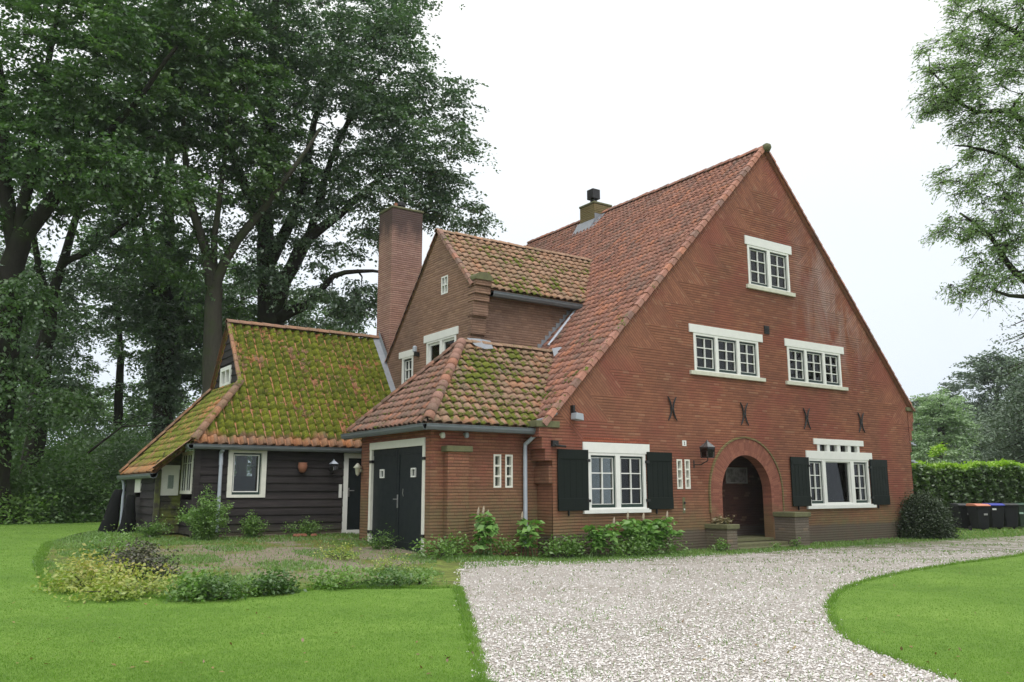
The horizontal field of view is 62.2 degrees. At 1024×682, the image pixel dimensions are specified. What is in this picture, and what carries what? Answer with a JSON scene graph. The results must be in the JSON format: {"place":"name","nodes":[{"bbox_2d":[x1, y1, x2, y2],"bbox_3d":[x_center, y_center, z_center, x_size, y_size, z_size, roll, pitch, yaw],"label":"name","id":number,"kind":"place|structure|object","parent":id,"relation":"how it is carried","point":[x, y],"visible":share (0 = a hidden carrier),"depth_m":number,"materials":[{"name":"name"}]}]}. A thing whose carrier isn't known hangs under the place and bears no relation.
{"place":"outdoors","nodes":[
{"label":"outdoors","id":0,"kind":"place"},
{"bbox_2d":[30,530,447,596],"bbox_3d":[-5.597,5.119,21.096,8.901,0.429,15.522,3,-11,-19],"label":"flower bed","id":1,"kind":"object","parent":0,"point":[295,557],"depth_m":18.41,"materials":[{"name":"green plant"}]},
{"bbox_2d":[97,489,122,532],"bbox_3d":[-11.549,4.930,24.445,0.440,1.302,0.733,-4,-11,21],"label":"covered bundle","id":2,"kind":"object","parent":1,"relation":"on","point":[111,515],"visible":0.89,"depth_m":24.38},
{"bbox_2d":[117,494,135,532],"bbox_3d":[-10.861,4.925,23.995,0.468,1.152,0.533,-6,-12,30],"label":"covered bundle","id":3,"kind":"object","parent":1,"relation":"on","point":[128,517],"visible":0.88,"depth_m":23.96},
{"bbox_2d":[130,514,173,537],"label":"wild shrub","id":4,"kind":"object","parent":1,"relation":"on","point":[150,532],"visible":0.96,"depth_m":22.01,"materials":[{"name":"green plant"}]},
{"bbox_2d":[174,484,234,540],"bbox_3d":[-7.827,4.384,21.649,1.517,1.458,1.063,7,-12,-34],"label":"wild shrub","id":5,"kind":"object","parent":1,"relation":"on","point":[206,518],"visible":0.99,"depth_m":21.50,"materials":[{"name":"green plant"}]},
{"bbox_2d":[237,510,269,537],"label":"wild shrub","id":6,"kind":"object","parent":1,"relation":"on","point":[251,529],"visible":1,"depth_m":22.48,"materials":[{"name":"green plant"}]},
{"bbox_2d":[293,533,316,536],"bbox_3d":[-5.635,5.293,23.116,0.640,0.096,0.322,7,-12,-34],"label":"rubble heap","id":7,"kind":"object","parent":1,"relation":"on","point":[303,534],"visible":0.88,"depth_m":23.04,"materials":[{"name":"ceramic"}]},
{"bbox_2d":[280,515,331,535],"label":"wild shrub","id":8,"kind":"object","parent":1,"relation":"on","point":[306,529],"visible":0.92,"depth_m":23.38,"materials":[{"name":"green plant"}]},
{"bbox_2d":[312,540,361,559],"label":"bed shrub","id":9,"kind":"object","parent":1,"relation":"on","point":[342,556],"visible":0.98,"depth_m":18.04,"materials":[{"name":"green plant"}]},
{"bbox_2d":[356,523,403,549],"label":"wild shrub","id":10,"kind":"object","parent":1,"relation":"on","point":[375,543],"visible":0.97,"depth_m":20.25,"materials":[{"name":"green plant"}]},
{"bbox_2d":[363,553,416,571],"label":"bed shrub","id":11,"kind":"object","parent":1,"relation":"on","point":[384,563],"visible":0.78,"depth_m":16.15,"materials":[{"name":"green plant"}]},
{"bbox_2d":[418,560,464,586],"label":"verge","id":12,"kind":"structure","parent":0,"point":[448,569],"depth_m":16.67,"materials":[{"name":"green plant"}]},
{"bbox_2d":[60,526,897,659],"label":"ground","id":13,"kind":"structure","parent":0,"point":[157,534],"depth_m":23.38,"materials":[{"name":"green plant"}]},
{"bbox_2d":[0,240,117,453],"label":"linden tree","id":14,"kind":"object","parent":13,"relation":"on","point":[88,367],"visible":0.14,"depth_m":48.24,"materials":[{"name":"green plant"}]},
{"bbox_2d":[44,407,142,503],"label":"shrub","id":15,"kind":"object","parent":13,"relation":"on","point":[86,438],"visible":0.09,"depth_m":47.74,"materials":[{"name":"green plant"}]},
{"bbox_2d":[72,408,185,516],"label":"shrub","id":16,"kind":"object","parent":13,"relation":"on","point":[120,459],"visible":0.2,"depth_m":41.34,"materials":[{"name":"green plant"}]},
{"bbox_2d":[12,355,253,481],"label":"woodland","id":17,"kind":"object","parent":13,"relation":"on","point":[249,458],"visible":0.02,"depth_m":62.42,"materials":[{"name":"green plant"}]},
{"bbox_2d":[48,220,223,476],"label":"linden tree","id":18,"kind":"object","parent":13,"relation":"on","point":[120,386],"visible":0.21,"depth_m":51.66,"materials":[{"name":"green plant"}]},
{"bbox_2d":[71,30,225,439],"bbox_3d":[-16.484,-2.966,39.855,6.321,22.567,10.004,-9,-14,42],"label":"ivy clad tree","id":19,"kind":"object","parent":13,"relation":"on","point":[170,366],"visible":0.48,"depth_m":39.50,"materials":[{"name":"green plant"}]},
{"bbox_2d":[113,416,236,488],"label":"shrub","id":20,"kind":"object","parent":13,"relation":"on","point":[150,441],"visible":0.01,"depth_m":45.60,"materials":[{"name":"green plant"}]},
{"bbox_2d":[62,0,333,393],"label":"maple tree","id":21,"kind":"object","parent":13,"relation":"on","point":[212,271],"visible":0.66,"depth_m":34.45,"materials":[{"name":"green plant"}]},
{"bbox_2d":[118,251,376,475],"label":"linden tree","id":22,"kind":"object","parent":13,"relation":"on","point":[241,465],"visible":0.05,"depth_m":49.58,"materials":[{"name":"green plant"}]},
{"bbox_2d":[117,319,395,537],"bbox_3d":[-7.597,2.673,26.316,7.423,6.932,5.983,7,-12,-34],"label":"timber annex","id":23,"kind":"object","parent":13,"relation":"on","point":[280,402],"visible":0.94,"depth_m":24.49,"materials":[{"name":"black wood"}]},
{"bbox_2d":[179,451,193,493],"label":"window","id":24,"kind":"structure","parent":23,"relation":"in","point":[187,457],"depth_m":23.03,"materials":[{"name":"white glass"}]},
{"bbox_2d":[219,365,231,386],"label":"window","id":25,"kind":"structure","parent":23,"relation":"in","point":[225,372],"depth_m":25.92,"materials":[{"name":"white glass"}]},
{"bbox_2d":[226,450,266,497],"bbox_3d":[-7.273,3.602,23.186,1.050,1.330,0.235,7,-12,-34],"label":"window","id":26,"kind":"structure","parent":23,"relation":"in","point":[262,455],"depth_m":23.16,"materials":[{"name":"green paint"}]},
{"bbox_2d":[298,463,306,472],"bbox_3d":[-5.908,3.574,23.927,0.260,0.280,0.256,7,-12,-34],"label":"wall pot","id":27,"kind":"object","parent":23,"relation":"attached to","point":[302,467],"depth_m":23.84,"materials":[{"name":"ceramic"}]},
{"bbox_2d":[329,460,337,473],"bbox_3d":[-5.162,3.619,24.413,0.204,0.436,0.354,7,-12,-34],"label":"wall lantern","id":28,"kind":"object","parent":23,"relation":"attached to","point":[334,462],"depth_m":24.34,"materials":[{"name":"black metal"}]},
{"bbox_2d":[347,458,360,529],"bbox_3d":[-4.466,4.493,24.952,0.840,2.060,0.120,7,-12,-34],"label":"door","id":29,"kind":"structure","parent":23,"relation":"in","point":[354,481],"depth_m":24.85,"materials":[{"name":"grey paint"}]},
{"bbox_2d":[130,0,506,475],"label":"beech tree","id":30,"kind":"object","parent":13,"relation":"on","point":[383,110],"visible":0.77,"depth_m":35.91,"materials":[{"name":"green plant"}]},
{"bbox_2d":[12,543,1007,676],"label":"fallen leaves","id":31,"kind":"object","parent":13,"relation":"on","point":[884,675],"visible":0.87,"depth_m":8.52,"materials":[{"name":"plant"}]},
{"bbox_2d":[340,143,917,557],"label":"brick house","id":32,"kind":"structure","parent":13,"relation":"on","point":[658,337],"depth_m":25.06,"materials":[{"name":"brick"}]},
{"bbox_2d":[353,463,361,475],"bbox_3d":[-4.085,3.400,22.448,0.240,0.340,0.240,7,-12,-34],"label":"wall lamp","id":33,"kind":"object","parent":32,"relation":"attached to","point":[358,468],"visible":1,"depth_m":22.39,"materials":[{"name":"white glass"}]},
{"bbox_2d":[367,448,397,547],"bbox_3d":[-3.253,4.003,21.388,0.145,2.540,1.450,7,-12,-34],"label":"garage door","id":34,"kind":"structure","parent":32,"relation":"in","point":[385,461],"depth_m":21.38,"materials":[{"name":"grey paint"}]},
{"bbox_2d":[399,349,413,383],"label":"window","id":35,"kind":"structure","parent":32,"relation":"in","point":[406,356],"depth_m":26.99,"materials":[{"name":"white paint"}]},
{"bbox_2d":[393,446,425,552],"bbox_3d":[-2.427,3.794,20.215,0.145,2.540,1.550,7,-12,-34],"label":"garage door","id":36,"kind":"structure","parent":32,"relation":"in","point":[409,466],"depth_m":20.30,"materials":[{"name":"grey paint"}]},
{"bbox_2d":[413,346,419,356],"bbox_3d":[-2.983,0.311,26.297,0.210,0.320,0.133,7,-12,-34],"label":"wall lamp","id":37,"kind":"object","parent":32,"relation":"attached to","point":[416,354],"visible":1,"depth_m":26.24,"materials":[{"name":"white metal"}]},
{"bbox_2d":[424,326,458,364],"bbox_3d":[-2.064,0.406,25.234,0.195,1.400,2.020,7,-12,-34],"label":"window","id":38,"kind":"structure","parent":32,"relation":"in","point":[436,343],"depth_m":25.39,"materials":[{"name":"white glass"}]},
{"bbox_2d":[441,275,447,294],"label":"window","id":39,"kind":"structure","parent":32,"relation":"in","point":[444,280],"depth_m":25.45,"materials":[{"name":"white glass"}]},
{"bbox_2d":[493,454,500,487],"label":"slit window","id":40,"kind":"structure","parent":32,"relation":"in","point":[498,456],"depth_m":20.57,"materials":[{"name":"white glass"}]},
{"bbox_2d":[505,455,512,487],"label":"slit window","id":41,"kind":"structure","parent":32,"relation":"in","point":[508,458],"depth_m":20.77,"materials":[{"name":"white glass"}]},
{"bbox_2d":[570,405,583,420],"bbox_3d":[1.612,1.800,21.246,0.258,0.389,0.300,7,-12,-34],"label":"floodlight","id":42,"kind":"object","parent":32,"relation":"attached to","point":[575,415],"visible":1,"depth_m":21.16,"materials":[{"name":"white metal"}]},
{"bbox_2d":[582,442,650,513],"bbox_3d":[2.684,3.539,21.930,2.310,1.780,0.235,7,-12,-34],"label":"window","id":43,"kind":"structure","parent":32,"relation":"in","point":[628,465],"depth_m":22.02,"materials":[{"name":"white paint"}]},
{"bbox_2d":[676,459,682,488],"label":"slit window","id":44,"kind":"structure","parent":32,"relation":"in","point":[678,461],"depth_m":23.22,"materials":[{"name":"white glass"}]},
{"bbox_2d":[684,459,690,488],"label":"slit window","id":45,"kind":"structure","parent":32,"relation":"in","point":[686,462],"depth_m":23.38,"materials":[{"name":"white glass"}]},
{"bbox_2d":[693,440,714,467],"bbox_3d":[5.315,3.123,23.488,0.324,0.774,0.551,7,-12,-34],"label":"wall lantern","id":46,"kind":"object","parent":32,"relation":"attached to","point":[707,449],"depth_m":23.43,"materials":[{"name":"black metal"}]},
{"bbox_2d":[711,514,734,523],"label":"dried plant","id":47,"kind":"object","parent":32,"relation":"on","point":[722,521],"visible":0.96,"depth_m":23.20,"materials":[{"name":"beige plant"}]},
{"bbox_2d":[688,323,765,381],"bbox_3d":[6.322,0.379,25.056,3.220,1.460,0.235,7,-12,-34],"label":"window","id":48,"kind":"structure","parent":32,"relation":"in","point":[718,352],"depth_m":25.03,"materials":[{"name":"white paint"}]},
{"bbox_2d":[725,467,747,482],"bbox_3d":[6.987,4.181,26.377,0.980,0.490,0.030,7,-12,-34],"label":"framed panel","id":49,"kind":"object","parent":32,"relation":"attached to","point":[736,475],"visible":0.83,"depth_m":26.38,"materials":[{"name":"grey glass"}]},
{"bbox_2d":[744,235,795,296],"bbox_3d":[8.083,-2.335,26.780,2.300,1.680,0.235,7,-12,-34],"label":"window","id":50,"kind":"structure","parent":32,"relation":"in","point":[768,261],"depth_m":26.73,"materials":[{"name":"white paint"}]},
{"bbox_2d":[784,338,848,390],"bbox_3d":[9.777,0.790,27.417,3.170,1.460,0.235,7,-12,-34],"label":"window","id":51,"kind":"structure","parent":32,"relation":"in","point":[810,364],"depth_m":27.38,"materials":[{"name":"white paint"}]},
{"bbox_2d":[813,438,863,452],"bbox_3d":[10.542,3.402,27.516,2.650,0.392,0.195,7,-12,-34],"label":"transom window","id":52,"kind":"structure","parent":32,"relation":"in","point":[834,445],"depth_m":27.43,"materials":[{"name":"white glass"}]},
{"bbox_2d":[805,450,876,508],"bbox_3d":[10.523,4.468,27.287,3.610,1.790,0.235,7,-12,-34],"label":"window","id":53,"kind":"structure","parent":32,"relation":"in","point":[837,479],"depth_m":27.31,"materials":[{"name":"white paint"}]},
{"bbox_2d":[909,390,983,440],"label":"distant oak","id":54,"kind":"object","parent":13,"relation":"on","point":[915,404],"visible":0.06,"depth_m":94.03,"materials":[{"name":"green plant"}]},
{"bbox_2d":[910,386,992,463],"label":"larch tree","id":55,"kind":"object","parent":13,"relation":"on","point":[943,420],"visible":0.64,"depth_m":60.99,"materials":[{"name":"green plant"}]},
{"bbox_2d":[912,409,1022,469],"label":"woodland","id":56,"kind":"object","parent":13,"relation":"on","point":[977,447],"visible":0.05,"depth_m":74.00,"materials":[{"name":"green plant"}]},
{"bbox_2d":[934,342,1023,463],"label":"distant oak","id":57,"kind":"object","parent":13,"relation":"on","point":[983,365],"visible":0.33,"depth_m":79.16,"materials":[{"name":"green plant"}]},
{"bbox_2d":[951,323,1023,464],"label":"cedar tree","id":58,"kind":"object","parent":13,"relation":"on","point":[1011,419],"visible":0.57,"depth_m":44.18,"materials":[{"name":"green plant"}]},
{"bbox_2d":[986,259,1023,394],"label":"cedar tree","id":59,"kind":"object","parent":13,"relation":"on","point":[1012,338],"visible":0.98,"depth_m":28.58,"materials":[{"name":"green plant"}]},
{"bbox_2d":[0,520,1023,681],"bbox_3d":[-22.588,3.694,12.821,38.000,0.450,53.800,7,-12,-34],"label":"lawn","id":60,"kind":"structure","parent":0,"point":[182,604],"depth_m":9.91,"materials":[{"name":"green plant"}]},
{"bbox_2d":[10,443,30,522],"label":"shrub","id":61,"kind":"object","parent":60,"relation":"on","point":[11,477],"visible":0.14,"depth_m":32.15,"materials":[{"name":"green plant"}]},
{"bbox_2d":[0,486,64,524],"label":"shrub","id":62,"kind":"object","parent":60,"relation":"on","point":[37,515],"visible":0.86,"depth_m":30.77,"materials":[{"name":"green plant"}]},
{"bbox_2d":[8,402,105,516],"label":"shrub","id":63,"kind":"object","parent":60,"relation":"on","point":[47,446],"visible":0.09,"depth_m":40.11,"materials":[{"name":"green plant"}]},
{"bbox_2d":[0,436,120,523],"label":"shrub","id":64,"kind":"object","parent":60,"relation":"on","point":[54,483],"visible":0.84,"depth_m":32.26,"materials":[{"name":"green plant"}]},
{"bbox_2d":[87,425,151,453],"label":"fallen branch","id":65,"kind":"object","parent":64,"relation":"on","point":[99,443],"visible":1,"depth_m":31.97,"materials":[{"name":"brown wood"}]},
{"bbox_2d":[50,471,125,521],"bbox_3d":[-16.677,6.239,33.885,3.631,2.225,3.528,-1,-10,4],"label":"shrub","id":66,"kind":"object","parent":60,"relation":"on","point":[101,506],"visible":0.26,"depth_m":33.30,"materials":[{"name":"green plant"}]},
{"bbox_2d":[0,79,199,515],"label":"oak tree","id":67,"kind":"object","parent":60,"relation":"on","point":[44,350],"visible":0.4,"depth_m":35.90,"materials":[{"name":"green plant"}]},
{"bbox_2d":[0,0,238,523],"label":"oak tree","id":68,"kind":"object","parent":60,"relation":"on","point":[23,222],"visible":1,"depth_m":30.30,"materials":[{"name":"green plant"}]},
{"bbox_2d":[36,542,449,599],"bbox_3d":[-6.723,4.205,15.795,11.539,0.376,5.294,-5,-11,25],"label":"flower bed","id":69,"kind":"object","parent":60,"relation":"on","point":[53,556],"visible":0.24,"depth_m":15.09,"materials":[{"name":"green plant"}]},
{"bbox_2d":[29,540,141,595],"bbox_3d":[-6.703,3.546,13.312,1.516,0.844,1.323,7,-12,-34],"label":"bed shrub","id":70,"kind":"object","parent":69,"relation":"on","point":[63,578],"visible":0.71,"depth_m":13.12,"materials":[{"name":"yellow plant"}]},
{"bbox_2d":[76,524,142,556],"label":"bed shrub","id":71,"kind":"object","parent":69,"relation":"on","point":[118,540],"visible":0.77,"depth_m":17.56,"materials":[{"name":"green plant"}]},
{"bbox_2d":[51,557,184,603],"bbox_3d":[-5.724,3.543,12.599,2.000,0.656,1.535,7,-12,-34],"label":"bed shrub","id":72,"kind":"object","parent":69,"relation":"on","point":[113,589],"visible":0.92,"depth_m":12.47,"materials":[{"name":"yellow plant"}]},
{"bbox_2d":[97,524,191,579],"bbox_3d":[-6.480,3.697,14.818,1.402,0.992,1.544,-3,-10,17],"label":"bed shrub","id":73,"kind":"object","parent":69,"relation":"on","point":[139,555],"visible":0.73,"depth_m":14.67,"materials":[{"name":"purple plant"}]},
{"bbox_2d":[156,563,247,603],"bbox_3d":[-4.594,3.581,12.565,1.248,0.605,1.207,7,-12,-34],"label":"bed shrub","id":74,"kind":"object","parent":69,"relation":"on","point":[179,590],"visible":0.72,"depth_m":12.32,"materials":[{"name":"green plant"}]},
{"bbox_2d":[184,568,252,601],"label":"bed shrub","id":75,"kind":"object","parent":69,"relation":"on","point":[213,589],"visible":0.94,"depth_m":12.37,"materials":[{"name":"green plant"}]},
{"bbox_2d":[220,570,269,596],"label":"bed shrub","id":76,"kind":"object","parent":69,"relation":"on","point":[255,591],"visible":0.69,"depth_m":12.78,"materials":[{"name":"green plant"}]},
{"bbox_2d":[242,564,306,595],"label":"bed shrub","id":77,"kind":"object","parent":69,"relation":"on","point":[283,584],"visible":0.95,"depth_m":13.03,"materials":[{"name":"green plant"}]},
{"bbox_2d":[298,561,386,590],"bbox_3d":[-2.778,3.877,13.991,1.425,0.505,1.166,7,-12,-34],"label":"bed shrub","id":78,"kind":"object","parent":69,"relation":"on","point":[328,581],"visible":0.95,"depth_m":13.88,"materials":[{"name":"green plant"}]},
{"bbox_2d":[362,560,422,587],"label":"bed shrub","id":79,"kind":"object","parent":69,"relation":"on","point":[399,579],"visible":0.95,"depth_m":13.99,"materials":[{"name":"green plant"}]},
{"bbox_2d":[407,564,438,585],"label":"bed shrub","id":80,"kind":"object","parent":69,"relation":"on","point":[421,580],"visible":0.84,"depth_m":14.36,"materials":[{"name":"green plant"}]},
{"bbox_2d":[0,0,1023,475],"label":"sky","id":81,"kind":"structure","parent":0,"point":[625,100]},
{"bbox_2d":[436,527,1023,562],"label":"verge","id":82,"kind":"structure","parent":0,"point":[795,548],"depth_m":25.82,"materials":[{"name":"green plant"}]},
{"bbox_2d":[402,527,476,557],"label":"weed clump","id":83,"kind":"object","parent":82,"relation":"on","point":[444,550],"visible":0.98,"depth_m":18.66,"materials":[{"name":"green plant"}]},
{"bbox_2d":[470,506,498,555],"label":"pokeweed plant","id":84,"kind":"object","parent":82,"relation":"on","point":[490,528],"visible":0.98,"depth_m":19.23,"materials":[{"name":"green plant"}]},
{"bbox_2d":[479,534,522,556],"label":"weed clump","id":85,"kind":"object","parent":82,"relation":"on","point":[502,547],"visible":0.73,"depth_m":19.70,"materials":[{"name":"green plant"}]},
{"bbox_2d":[514,511,544,556],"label":"pokeweed plant","id":86,"kind":"object","parent":82,"relation":"on","point":[527,530],"visible":0.95,"depth_m":20.07,"materials":[{"name":"green plant"}]},
{"bbox_2d":[536,533,596,558],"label":"weed clump","id":87,"kind":"object","parent":82,"relation":"on","point":[576,547],"visible":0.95,"depth_m":20.20,"materials":[{"name":"green plant"}]},
{"bbox_2d":[581,517,621,556],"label":"pokeweed plant","id":88,"kind":"object","parent":82,"relation":"on","point":[598,542],"visible":0.97,"depth_m":20.54,"materials":[{"name":"green plant"}]},
{"bbox_2d":[606,531,689,557],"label":"weed clump","id":89,"kind":"object","parent":82,"relation":"on","point":[622,548],"visible":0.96,"depth_m":20.85,"materials":[{"name":"green plant"}]},
{"bbox_2d":[614,511,684,553],"bbox_3d":[3.318,4.879,21.444,2.254,1.130,1.252,7,-12,-34],"label":"pokeweed plant","id":90,"kind":"object","parent":82,"relation":"on","point":[628,526],"visible":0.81,"depth_m":21.37,"materials":[{"name":"green plant"}]},
{"bbox_2d":[709,534,730,551],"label":"weed clump","id":91,"kind":"object","parent":82,"relation":"on","point":[720,548],"visible":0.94,"depth_m":22.54,"materials":[{"name":"green plant"}]},
{"bbox_2d":[789,537,803,546],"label":"weed clump","id":92,"kind":"object","parent":82,"relation":"on","point":[795,543],"visible":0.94,"depth_m":24.11,"materials":[{"name":"green plant"}]},
{"bbox_2d":[893,489,965,538],"bbox_3d":[14.042,5.839,28.923,2.697,1.864,2.536,7,-12,-34],"label":"box ball","id":93,"kind":"object","parent":82,"relation":"on","point":[920,515],"visible":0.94,"depth_m":28.35,"materials":[{"name":"green plant"}]},
{"bbox_2d":[949,503,970,528],"bbox_3d":[18.421,7.197,34.760,0.600,1.070,0.794,1,-10,-6],"label":"wheelie bin","id":94,"kind":"object","parent":82,"relation":"on","point":[962,509],"visible":0.65,"depth_m":34.48,"materials":[{"name":"plastic"}]},
{"bbox_2d":[911,458,1023,524],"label":"laurel hedge","id":95,"kind":"object","parent":82,"relation":"on","point":[980,482],"visible":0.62,"depth_m":37.45,"materials":[{"name":"green plant"}]},
{"bbox_2d":[928,442,947,458],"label":"laurel seedling","id":96,"kind":"object","parent":95,"relation":"on","point":[937,449],"visible":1,"depth_m":37.94,"materials":[{"name":"green plant"}]},
{"bbox_2d":[966,503,990,529],"bbox_3d":[18.688,7.055,33.962,0.600,1.070,0.794,1,-10,-6],"label":"wheelie bin","id":97,"kind":"object","parent":82,"relation":"on","point":[978,513],"visible":0.96,"depth_m":33.69,"materials":[{"name":"plastic"}]},
{"bbox_2d":[982,503,1004,528],"bbox_3d":[19.856,7.229,34.960,0.600,1.070,0.794,0,-10,0],"label":"wheelie bin","id":98,"kind":"object","parent":82,"relation":"on","point":[996,516],"visible":0.68,"depth_m":34.66,"materials":[{"name":"plastic"}]},
{"bbox_2d":[1002,503,1018,528],"bbox_3d":[20.688,7.299,35.360,0.600,1.070,0.794,-1,-10,6],"label":"wheelie bin","id":99,"kind":"object","parent":82,"relation":"on","point":[1010,514],"visible":0.58,"depth_m":35.06,"materials":[{"name":"plastic"}]},
{"bbox_2d":[1017,503,1023,526],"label":"wheelie bin","id":100,"kind":"object","parent":82,"relation":"on","point":[1021,515],"visible":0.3,"depth_m":35.49,"materials":[{"name":"plastic"}]},
{"bbox_2d":[460,535,1023,681],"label":"gravel drive","id":101,"kind":"structure","parent":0,"point":[1015,544],"depth_m":12.29,"materials":[{"name":"grey gravel"}]},
{"bbox_2d":[29,540,1023,681],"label":"edge grass","id":102,"kind":"structure","parent":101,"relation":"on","point":[466,616],"depth_m":11.95,"materials":[{"name":"green plant"}]},
{"bbox_2d":[453,548,1023,681],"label":"gravel stones","id":103,"kind":"object","parent":101,"relation":"on","point":[715,670],"visible":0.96,"depth_m":9.23,"materials":[{"name":"grey gravel"}]},
{"bbox_2d":[456,535,1022,681],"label":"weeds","id":104,"kind":"object","parent":101,"relation":"on","point":[627,560],"visible":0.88,"depth_m":13.38,"materials":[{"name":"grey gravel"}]},
{"bbox_2d":[830,555,1023,681],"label":"lawn","id":105,"kind":"structure","parent":0,"point":[935,587],"depth_m":11.10,"materials":[{"name":"green plant"}]},
{"bbox_2d":[906,0,1023,319],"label":"ash tree","id":106,"kind":"object","parent":105,"relation":"on","point":[956,95],"visible":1,"depth_m":20.85,"materials":[{"name":"green plant"}]}
]}

